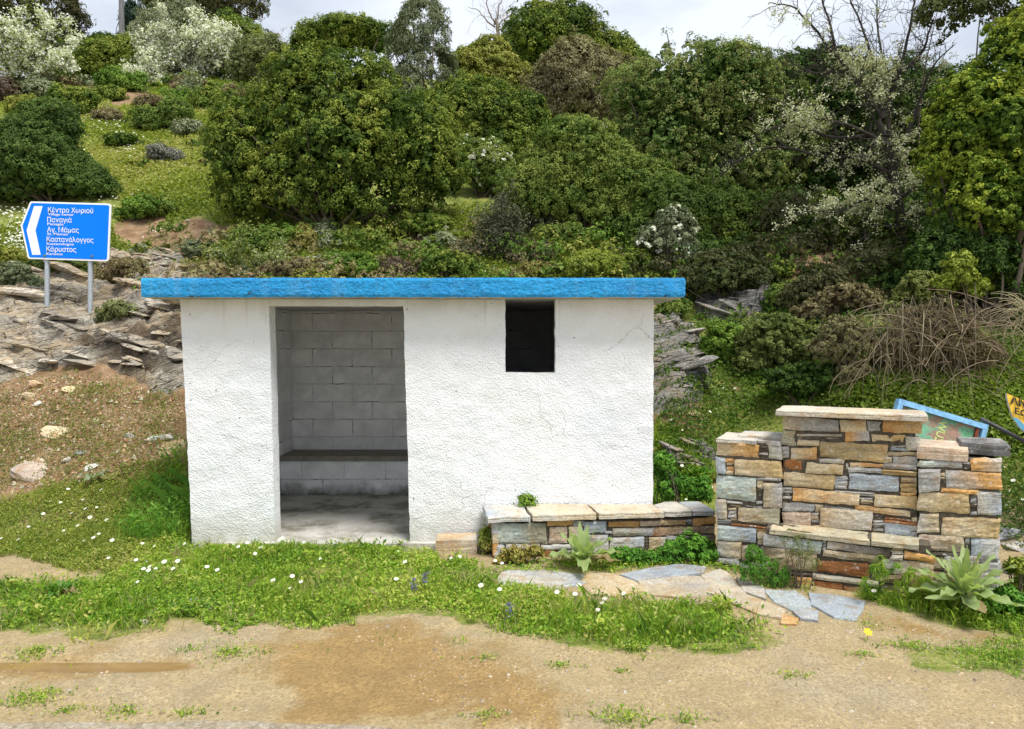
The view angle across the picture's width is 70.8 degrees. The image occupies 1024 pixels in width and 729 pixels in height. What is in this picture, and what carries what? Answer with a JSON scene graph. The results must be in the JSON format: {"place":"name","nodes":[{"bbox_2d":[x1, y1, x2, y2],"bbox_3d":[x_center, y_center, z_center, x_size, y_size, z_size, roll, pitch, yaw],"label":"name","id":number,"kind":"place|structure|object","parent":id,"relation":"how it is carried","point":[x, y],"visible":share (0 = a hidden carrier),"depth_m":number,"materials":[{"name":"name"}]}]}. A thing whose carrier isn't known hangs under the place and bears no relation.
{"place":"outdoors","nodes":[
{"label":"outdoors","id":0,"kind":"place"},
{"bbox_2d":[0,720,415,728],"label":"road","id":1,"kind":"structure","parent":0,"point":[202,724],"depth_m":3.19,"materials":[{"name":"brown soil"}]},
{"bbox_2d":[0,0,1020,78],"label":"sky","id":2,"kind":"structure","parent":0,"point":[644,20],"materials":[{"name":"white"}]},
{"bbox_2d":[0,78,1023,728],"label":"ground","id":3,"kind":"structure","parent":0,"point":[330,674],"depth_m":3.84,"materials":[{"name":"soil"}]},
{"bbox_2d":[0,260,43,286],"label":"shrub","id":4,"kind":"object","parent":3,"relation":"on","point":[14,273],"visible":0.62,"depth_m":9.91,"materials":[{"name":"green plant"}]},
{"bbox_2d":[0,0,86,81],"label":"blossom tree","id":5,"kind":"object","parent":3,"relation":"on","point":[35,54],"visible":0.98,"depth_m":25.50,"materials":[{"name":"white plant"}]},
{"bbox_2d":[0,0,96,45],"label":"pine tree","id":6,"kind":"object","parent":3,"relation":"on","point":[73,8],"visible":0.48,"depth_m":31.95,"materials":[{"name":"green plant"}]},
{"bbox_2d":[0,93,123,202],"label":"juniper shrub","id":7,"kind":"object","parent":3,"relation":"on","point":[43,155],"visible":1,"depth_m":12.70,"materials":[{"name":"green plant"}]},
{"bbox_2d":[21,201,111,313],"bbox_3d":[-5.846,-1.301,9.496,1.187,1.673,0.087,0,2,0],"label":"road sign","id":8,"kind":"object","parent":3,"relation":"on","point":[65,231],"visible":1,"depth_m":9.45,"materials":[{"name":"metal"}]},
{"bbox_2d":[40,82,105,113],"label":"shrub","id":9,"kind":"object","parent":3,"relation":"on","point":[86,99],"visible":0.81,"depth_m":18.77,"materials":[{"name":"green plant"}]},
{"bbox_2d":[0,375,183,493],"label":"stone chips","id":10,"kind":"object","parent":3,"relation":"on","point":[81,439],"visible":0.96,"depth_m":7.63,"materials":[{"name":"brown gravel"}]},
{"bbox_2d":[0,364,185,493],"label":"bank weeds","id":11,"kind":"object","parent":3,"relation":"on","point":[76,437],"visible":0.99,"depth_m":7.53,"materials":[{"name":"green plant"}]},
{"bbox_2d":[0,452,190,573],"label":"verge weeds","id":12,"kind":"object","parent":3,"relation":"on","point":[38,549],"visible":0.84,"depth_m":6.35,"materials":[{"name":"green plant"}]},
{"bbox_2d":[0,662,196,672],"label":"puddle","id":13,"kind":"object","parent":3,"relation":"on","point":[127,667],"visible":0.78,"depth_m":3.83,"materials":[{"name":"soil"}]},
{"bbox_2d":[0,248,210,393],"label":"rock outcrop","id":14,"kind":"object","parent":3,"relation":"on","point":[37,333],"visible":0.48,"depth_m":8.95,"materials":[{"name":"grey stone"}]},
{"bbox_2d":[64,30,160,80],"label":"evergreen shrub","id":15,"kind":"object","parent":3,"relation":"on","point":[95,54],"visible":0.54,"depth_m":27.92,"materials":[{"name":"green plant"}]},
{"bbox_2d":[89,298,145,323],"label":"shrub","id":16,"kind":"object","parent":3,"relation":"on","point":[110,310],"visible":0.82,"depth_m":9.04,"materials":[{"name":"green plant"}]},
{"bbox_2d":[93,65,149,92],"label":"shrub","id":17,"kind":"object","parent":3,"relation":"on","point":[113,75],"visible":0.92,"depth_m":22.86,"materials":[{"name":"green plant"}]},
{"bbox_2d":[93,255,150,281],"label":"shrub","id":18,"kind":"object","parent":3,"relation":"on","point":[128,262],"visible":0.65,"depth_m":10.20,"materials":[{"name":"green plant"}]},
{"bbox_2d":[11,68,248,110],"bbox_3d":[-14.389,-8.982,24.647,15.408,4.059,7.094,0,2,15],"label":"ridge heath","id":19,"kind":"object","parent":3,"relation":"on","point":[171,79],"visible":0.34,"depth_m":24.58,"materials":[{"name":"green plant"}]},
{"bbox_2d":[111,191,160,221],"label":"shrub","id":20,"kind":"object","parent":3,"relation":"on","point":[134,207],"visible":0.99,"depth_m":12.16,"materials":[{"name":"green plant"}]},
{"bbox_2d":[88,434,190,544],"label":"verge weeds","id":21,"kind":"object","parent":3,"relation":"on","point":[170,489],"visible":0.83,"depth_m":6.50,"materials":[{"name":"green plant"}]},
{"bbox_2d":[76,91,221,218],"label":"hillside grass","id":22,"kind":"structure","parent":3,"relation":"on","point":[123,171],"depth_m":15.00,"materials":[{"name":"green plant"}]},
{"bbox_2d":[124,94,194,130],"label":"shrub","id":23,"kind":"object","parent":3,"relation":"on","point":[165,112],"visible":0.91,"depth_m":17.18,"materials":[{"name":"green plant"}]},
{"bbox_2d":[124,0,198,82],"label":"shrub","id":24,"kind":"object","parent":3,"relation":"on","point":[148,12],"visible":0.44,"depth_m":29.07,"materials":[{"name":"green plant"}]},
{"bbox_2d":[113,0,252,82],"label":"blossom tree","id":25,"kind":"object","parent":3,"relation":"on","point":[204,45],"visible":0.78,"depth_m":26.25,"materials":[{"name":"white plant"}]},
{"bbox_2d":[162,0,270,23],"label":"pine tree","id":26,"kind":"object","parent":3,"relation":"on","point":[255,7],"visible":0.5,"depth_m":35.02,"materials":[{"name":"green plant"}]},
{"bbox_2d":[206,4,269,38],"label":"evergreen shrub","id":27,"kind":"object","parent":3,"relation":"on","point":[241,22],"visible":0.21,"depth_m":30.03,"materials":[{"name":"green plant"}]},
{"bbox_2d":[197,211,297,271],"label":"thorn shrub","id":28,"kind":"object","parent":3,"relation":"on","point":[235,253],"visible":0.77,"depth_m":10.44,"materials":[{"name":"green plant"}]},
{"bbox_2d":[224,31,294,86],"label":"shrub","id":29,"kind":"object","parent":3,"relation":"on","point":[249,53],"visible":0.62,"depth_m":23.32,"materials":[{"name":"green plant"}]},
{"bbox_2d":[235,224,291,254],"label":"shrub","id":30,"kind":"object","parent":3,"relation":"on","point":[262,237],"visible":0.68,"depth_m":10.93,"materials":[{"name":"green plant"}]},
{"bbox_2d":[252,255,329,277],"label":"shrub","id":31,"kind":"object","parent":3,"relation":"on","point":[299,262],"visible":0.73,"depth_m":10.13,"materials":[{"name":"green plant"}]},
{"bbox_2d":[196,39,475,228],"bbox_3d":[-2.848,-3.670,11.682,4.528,3.148,2.086,0,2,0],"label":"holm oak shrub","id":32,"kind":"object","parent":3,"relation":"on","point":[283,140],"visible":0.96,"depth_m":11.35,"materials":[{"name":"green plant"}]},
{"bbox_2d":[0,80,680,298],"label":"hillside grass","id":33,"kind":"structure","parent":3,"relation":"on","point":[215,218],"depth_m":11.99,"materials":[{"name":"green plant"}]},
{"bbox_2d":[319,251,379,277],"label":"shrub","id":34,"kind":"object","parent":3,"relation":"on","point":[367,262],"visible":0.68,"depth_m":10.14,"materials":[{"name":"green plant"}]},
{"bbox_2d":[286,10,417,86],"bbox_3d":[-5.018,-9.613,22.558,4.212,2.723,1.859,0,2,0],"label":"evergreen shrub","id":35,"kind":"object","parent":3,"relation":"on","point":[346,30],"visible":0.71,"depth_m":22.16,"materials":[{"name":"green plant"}]},
{"bbox_2d":[93,207,680,307],"bbox_3d":[-1.487,-1.628,10.790,9.176,2.024,3.509,0,2,0],"label":"heath cover","id":36,"kind":"object","parent":3,"relation":"on","point":[349,235],"visible":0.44,"depth_m":10.87,"materials":[{"name":"green plant"}]},
{"bbox_2d":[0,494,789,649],"bbox_3d":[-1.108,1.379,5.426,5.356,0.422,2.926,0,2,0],"label":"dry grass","id":37,"kind":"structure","parent":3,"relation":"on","point":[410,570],"depth_m":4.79,"materials":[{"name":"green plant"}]},
{"bbox_2d":[0,446,797,653],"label":"verge grass","id":38,"kind":"structure","parent":3,"relation":"on","point":[280,565],"depth_m":4.67,"materials":[{"name":"green plant"}]},
{"bbox_2d":[141,277,685,550],"bbox_3d":[-0.797,0.426,7.282,4.394,2.345,2.882,0,2,0],"label":"bus shelter","id":39,"kind":"object","parent":3,"relation":"on","point":[421,411],"visible":0.89,"depth_m":6.08,"materials":[{"name":"paint"}]},
{"bbox_2d":[377,210,455,239],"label":"shrub","id":40,"kind":"object","parent":3,"relation":"on","point":[431,221],"visible":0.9,"depth_m":11.46,"materials":[{"name":"green plant"}]},
{"bbox_2d":[379,0,464,96],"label":"olive tree","id":41,"kind":"object","parent":3,"relation":"on","point":[401,39],"visible":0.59,"depth_m":16.35,"materials":[{"name":"green plant"}]},
{"bbox_2d":[414,248,476,277],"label":"shrub","id":42,"kind":"object","parent":3,"relation":"on","point":[446,256],"visible":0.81,"depth_m":10.38,"materials":[{"name":"green plant"}]},
{"bbox_2d":[435,532,476,554],"bbox_3d":[-0.454,1.470,5.898,0.342,0.134,0.235,0,2,-5],"label":"step stone","id":43,"kind":"object","parent":3,"relation":"on","point":[448,542],"visible":0.96,"depth_m":5.80,"materials":[{"name":"beige stone"}]},
{"bbox_2d":[0,629,955,728],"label":"sparse grass","id":44,"kind":"structure","parent":3,"relation":"on","point":[229,651],"depth_m":3.54,"materials":[{"name":"green plant"}]},
{"bbox_2d":[449,130,515,198],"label":"shrub","id":45,"kind":"object","parent":3,"relation":"on","point":[490,156],"visible":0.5,"depth_m":12.92,"materials":[{"name":"green plant"}]},
{"bbox_2d":[415,69,554,164],"bbox_3d":[-0.573,-4.601,14.442,2.899,2.550,1.726,0,2,0],"label":"shrub","id":46,"kind":"object","parent":3,"relation":"on","point":[512,117],"visible":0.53,"depth_m":13.86,"materials":[{"name":"green plant"}]},
{"bbox_2d":[437,33,532,89],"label":"shrub","id":47,"kind":"object","parent":3,"relation":"on","point":[485,54],"visible":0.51,"depth_m":17.80,"materials":[{"name":"green plant"}]},
{"bbox_2d":[457,175,560,266],"bbox_3d":[-0.095,-1.971,11.306,1.632,1.767,1.642,0,2,0],"label":"thorn shrub","id":48,"kind":"object","parent":3,"relation":"on","point":[499,230],"visible":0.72,"depth_m":10.98,"materials":[{"name":"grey plant"}]},
{"bbox_2d":[0,600,1023,728],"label":"gravel","id":49,"kind":"structure","parent":3,"relation":"on","point":[625,691],"depth_m":3.67,"materials":[{"name":"beige gravel"}]},
{"bbox_2d":[492,543,544,564],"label":"herb clump","id":50,"kind":"object","parent":3,"relation":"on","point":[515,554],"visible":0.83,"depth_m":5.52,"materials":[{"name":"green plant"}]},
{"bbox_2d":[498,570,586,589],"bbox_3d":[0.201,1.552,5.137,0.672,0.060,0.417,0,2,0],"label":"flagstone","id":51,"kind":"object","parent":3,"relation":"on","point":[558,578],"visible":0.65,"depth_m":5.16,"materials":[{"name":"stone"}]},
{"bbox_2d":[495,0,652,87],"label":"evergreen tree","id":52,"kind":"object","parent":3,"relation":"on","point":[535,31],"visible":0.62,"depth_m":23.86,"materials":[{"name":"green plant"}]},
{"bbox_2d":[519,25,638,125],"bbox_3d":[1.710,-6.385,16.828,3.142,2.604,1.928,0,2,0],"label":"shrub","id":53,"kind":"object","parent":3,"relation":"on","point":[561,82],"visible":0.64,"depth_m":16.24,"materials":[{"name":"green plant"}]},
{"bbox_2d":[548,521,620,572],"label":"mullein plant","id":54,"kind":"object","parent":3,"relation":"on","point":[582,546],"visible":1,"depth_m":5.39,"materials":[{"name":"green plant"}]},
{"bbox_2d":[490,112,684,230],"bbox_3d":[1.198,-3.072,11.701,3.118,2.016,1.193,0,2,0],"label":"shrub","id":55,"kind":"object","parent":3,"relation":"on","point":[558,178],"visible":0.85,"depth_m":11.32,"materials":[{"name":"green plant"}]},
{"bbox_2d":[560,248,628,277],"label":"shrub","id":56,"kind":"object","parent":3,"relation":"on","point":[608,263],"visible":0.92,"depth_m":10.19,"materials":[{"name":"green plant"}]},
{"bbox_2d":[483,501,715,557],"bbox_3d":[0.713,1.395,5.964,1.892,0.449,0.461,0,2,-7],"label":"stone bench","id":57,"kind":"object","parent":3,"relation":"on","point":[645,526],"visible":0.74,"depth_m":5.80,"materials":[{"name":"beige stone"}]},
{"bbox_2d":[580,573,646,597],"bbox_3d":[0.702,1.554,5.027,0.461,0.061,0.489,0,2,0],"label":"flagstone","id":58,"kind":"object","parent":3,"relation":"on","point":[610,582],"visible":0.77,"depth_m":5.01,"materials":[{"name":"stone"}]},
{"bbox_2d":[610,544,662,565],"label":"herb clump","id":59,"kind":"object","parent":3,"relation":"on","point":[629,554],"visible":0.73,"depth_m":5.50,"materials":[{"name":"green plant"}]},
{"bbox_2d":[481,545,815,591],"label":"verge weeds","id":60,"kind":"object","parent":3,"relation":"on","point":[603,564],"visible":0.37,"depth_m":5.43,"materials":[{"name":"green plant"}]},
{"bbox_2d":[620,564,705,581],"bbox_3d":[1.123,1.543,5.305,0.711,0.060,0.256,-1,2,-18],"label":"flagstone","id":61,"kind":"object","parent":3,"relation":"on","point":[666,571],"visible":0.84,"depth_m":5.27,"materials":[{"name":"stone"}]},
{"bbox_2d":[634,202,703,277],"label":"shrub","id":62,"kind":"object","parent":3,"relation":"on","point":[668,228],"visible":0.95,"depth_m":10.48,"materials":[{"name":"green plant"}]},
{"bbox_2d":[638,575,714,598],"bbox_3d":[1.131,1.556,4.999,0.485,0.059,0.443,0,2,0],"label":"flagstone","id":63,"kind":"object","parent":3,"relation":"on","point":[674,586],"visible":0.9,"depth_m":4.97,"materials":[{"name":"stone"}]},
{"bbox_2d":[653,450,715,503],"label":"herb clump","id":64,"kind":"object","parent":3,"relation":"on","point":[672,482],"visible":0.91,"depth_m":6.46,"materials":[{"name":"green plant"}]},
{"bbox_2d":[653,311,718,413],"bbox_3d":[1.901,0.516,8.750,1.380,2.422,2.160,0,2,0],"label":"rock outcrop","id":65,"kind":"object","parent":3,"relation":"on","point":[690,363],"visible":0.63,"depth_m":8.38,"materials":[{"name":"grey stone"}]},
{"bbox_2d":[655,527,719,564],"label":"herb clump","id":66,"kind":"object","parent":3,"relation":"on","point":[695,546],"visible":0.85,"depth_m":5.53,"materials":[{"name":"green plant"}]},
{"bbox_2d":[659,437,716,472],"bbox_3d":[1.834,1.227,7.451,1.140,0.936,0.870,0,2,0],"label":"rock outcrop","id":67,"kind":"object","parent":3,"relation":"on","point":[667,446],"visible":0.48,"depth_m":7.42,"materials":[{"name":"grey stone"}]},
{"bbox_2d":[653,417,722,504],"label":"verge weeds","id":68,"kind":"object","parent":3,"relation":"on","point":[684,495],"visible":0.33,"depth_m":7.43,"materials":[{"name":"green plant"}]},
{"bbox_2d":[610,173,775,253],"bbox_3d":[2.839,-2.160,11.279,2.669,1.725,1.275,0,2,0],"label":"shrub","id":69,"kind":"object","parent":3,"relation":"on","point":[730,204],"visible":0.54,"depth_m":10.91,"materials":[{"name":"green plant"}]},
{"bbox_2d":[590,25,834,196],"bbox_3d":[3.603,-4.316,13.169,4.331,3.427,2.136,0,2,0],"label":"holm oak tree","id":70,"kind":"object","parent":3,"relation":"on","point":[699,102],"visible":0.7,"depth_m":12.62,"materials":[{"name":"green plant"}]},
{"bbox_2d":[698,316,748,363],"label":"shrub","id":71,"kind":"object","parent":3,"relation":"on","point":[717,340],"visible":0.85,"depth_m":8.60,"materials":[{"name":"green plant"}]},
{"bbox_2d":[701,569,745,593],"bbox_3d":[1.478,1.558,5.114,0.224,0.061,0.557,0,2,0],"label":"flagstone","id":72,"kind":"object","parent":3,"relation":"on","point":[718,579],"visible":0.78,"depth_m":5.09,"materials":[{"name":"stone"}]},
{"bbox_2d":[675,245,787,301],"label":"shrub","id":73,"kind":"object","parent":3,"relation":"on","point":[718,270],"visible":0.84,"depth_m":9.66,"materials":[{"name":"green plant"}]},
{"bbox_2d":[694,281,769,324],"bbox_3d":[2.931,-0.634,9.774,1.565,1.106,1.268,1,2,27],"label":"rock outcrop","id":74,"kind":"object","parent":3,"relation":"on","point":[749,298],"visible":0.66,"depth_m":9.50,"materials":[{"name":"grey stone"}]},
{"bbox_2d":[715,592,786,619],"bbox_3d":[1.557,1.568,4.669,0.218,0.060,0.538,-1,2,-29],"label":"flagstone","id":75,"kind":"object","parent":3,"relation":"on","point":[773,611],"visible":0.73,"depth_m":4.62,"materials":[{"name":"stone"}]},
{"bbox_2d":[732,543,797,588],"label":"herb clump","id":76,"kind":"object","parent":3,"relation":"on","point":[761,558],"visible":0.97,"depth_m":4.99,"materials":[{"name":"green plant"}]},
{"bbox_2d":[732,311,820,376],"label":"shrub","id":77,"kind":"object","parent":3,"relation":"on","point":[768,339],"visible":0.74,"depth_m":8.18,"materials":[{"name":"green plant"}]},
{"bbox_2d":[765,590,811,611],"bbox_3d":[1.832,1.570,4.735,0.246,0.058,0.430,0,2,0],"label":"flagstone","id":78,"kind":"object","parent":3,"relation":"on","point":[791,600],"visible":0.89,"depth_m":4.74,"materials":[{"name":"stone"}]},
{"bbox_2d":[607,181,973,304],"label":"shaded undergrowth","id":79,"kind":"object","parent":3,"relation":"on","point":[883,261],"visible":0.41,"depth_m":10.12,"materials":[{"name":"green plant"}]},
{"bbox_2d":[780,528,820,589],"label":"herb clump","id":80,"kind":"object","parent":3,"relation":"on","point":[798,553],"visible":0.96,"depth_m":4.97,"materials":[{"name":"green plant"}]},
{"bbox_2d":[758,360,848,405],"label":"shrub","id":81,"kind":"object","parent":3,"relation":"on","point":[806,377],"visible":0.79,"depth_m":7.68,"materials":[{"name":"green plant"}]},
{"bbox_2d":[751,41,885,197],"bbox_3d":[5.837,-4.133,13.648,3.881,3.743,2.107,0,2,0],"label":"evergreen tree","id":82,"kind":"object","parent":3,"relation":"on","point":[829,178],"visible":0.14,"depth_m":13.03,"materials":[{"name":"green plant"}]},
{"bbox_2d":[709,0,958,257],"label":"wild pear tree","id":83,"kind":"object","parent":3,"relation":"on","point":[883,140],"visible":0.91,"depth_m":9.90,"materials":[{"name":"green plant"}]},
{"bbox_2d":[775,263,892,313],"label":"shrub","id":84,"kind":"object","parent":3,"relation":"on","point":[814,284],"visible":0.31,"depth_m":8.83,"materials":[{"name":"green plant"}]},
{"bbox_2d":[808,592,865,621],"bbox_3d":[2.058,1.570,4.635,0.351,0.061,0.424,1,2,32],"label":"flagstone","id":85,"kind":"object","parent":3,"relation":"on","point":[833,606],"visible":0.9,"depth_m":4.62,"materials":[{"name":"stone"}]},
{"bbox_2d":[653,295,1023,557],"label":"bank weeds","id":86,"kind":"object","parent":3,"relation":"on","point":[744,380],"visible":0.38,"depth_m":7.87,"materials":[{"name":"green plant"}]},
{"bbox_2d":[789,281,888,324],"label":"shrub","id":87,"kind":"object","parent":3,"relation":"on","point":[852,295],"visible":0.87,"depth_m":8.63,"materials":[{"name":"green plant"}]},
{"bbox_2d":[657,290,1023,425],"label":"bank undergrowth","id":88,"kind":"object","parent":3,"relation":"on","point":[743,312],"visible":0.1,"depth_m":8.30,"materials":[{"name":"green plant"}]},
{"bbox_2d":[803,314,880,385],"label":"shrub","id":89,"kind":"object","parent":3,"relation":"on","point":[835,338],"visible":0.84,"depth_m":7.48,"materials":[{"name":"green plant"}]},
{"bbox_2d":[715,405,1010,600],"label":"stone wall","id":90,"kind":"structure","parent":3,"relation":"on","point":[846,491],"depth_m":5.04,"materials":[{"name":"beige stone"}]},
{"bbox_2d":[856,555,936,596],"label":"herb clump","id":91,"kind":"object","parent":3,"relation":"on","point":[897,583],"visible":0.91,"depth_m":4.62,"materials":[{"name":"green plant"}]},
{"bbox_2d":[843,48,986,210],"bbox_3d":[7.221,-3.560,12.617,2.862,3.831,2.103,0,2,0],"label":"evergreen tree","id":92,"kind":"object","parent":3,"relation":"on","point":[906,98],"visible":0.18,"depth_m":12.02,"materials":[{"name":"green plant"}]},
{"bbox_2d":[879,270,958,319],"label":"shrub","id":93,"kind":"object","parent":3,"relation":"on","point":[914,283],"visible":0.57,"depth_m":7.78,"materials":[{"name":"green plant"}]},
{"bbox_2d":[815,340,1023,471],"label":"ground ivy","id":94,"kind":"object","parent":3,"relation":"on","point":[996,411],"visible":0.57,"depth_m":7.13,"materials":[{"name":"green plant"}]},
{"bbox_2d":[815,289,1023,408],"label":"dry thicket","id":95,"kind":"object","parent":3,"relation":"on","point":[943,328],"visible":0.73,"depth_m":7.10,"materials":[{"name":"brown plant"}]},
{"bbox_2d":[869,301,1007,372],"bbox_3d":[4.397,-0.185,7.408,1.359,0.948,0.666,0,2,0],"label":"shrub","id":96,"kind":"object","parent":3,"relation":"on","point":[996,354],"visible":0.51,"depth_m":7.27,"materials":[{"name":"brown plant"}]},
{"bbox_2d":[893,399,988,440],"bbox_3d":[3.503,0.642,5.976,0.890,0.721,0.112,0,2,0],"label":"notice board","id":97,"kind":"object","parent":3,"relation":"on","point":[940,425],"visible":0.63,"depth_m":5.99,"materials":[{"name":"blue paint"}]},
{"bbox_2d":[928,248,990,373],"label":"shrub","id":98,"kind":"object","parent":3,"relation":"on","point":[960,270],"visible":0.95,"depth_m":7.26,"materials":[{"name":"green plant"}]},
{"bbox_2d":[901,216,1023,330],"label":"shrub","id":99,"kind":"object","parent":3,"relation":"on","point":[994,257],"visible":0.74,"depth_m":8.34,"materials":[{"name":"green plant"}]},
{"bbox_2d":[906,0,1023,324],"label":"maple tree","id":100,"kind":"object","parent":3,"relation":"on","point":[978,165],"visible":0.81,"depth_m":8.36,"materials":[{"name":"green plant"}]},
{"bbox_2d":[909,544,1023,614],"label":"mullein plant","id":101,"kind":"object","parent":3,"relation":"on","point":[968,586],"visible":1,"depth_m":4.44,"materials":[{"name":"green plant"}]},
{"bbox_2d":[911,0,1023,229],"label":"oak tree","id":102,"kind":"object","parent":3,"relation":"on","point":[979,8],"visible":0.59,"depth_m":9.49,"materials":[{"name":"green plant"}]},
{"bbox_2d":[975,582,1023,617],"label":"herb clump","id":103,"kind":"object","parent":3,"relation":"on","point":[1011,592],"visible":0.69,"depth_m":4.44,"materials":[{"name":"green plant"}]},
{"bbox_2d":[856,567,1023,636],"bbox_3d":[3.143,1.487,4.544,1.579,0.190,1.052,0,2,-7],"label":"verge grass","id":104,"kind":"structure","parent":0,"point":[901,602],"depth_m":4.52,"materials":[{"name":"green plant"}]},
{"bbox_2d":[925,635,1023,679],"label":"verge grass","id":105,"kind":"structure","parent":0,"point":[1020,655],"depth_m":3.91,"materials":[{"name":"green plant"}]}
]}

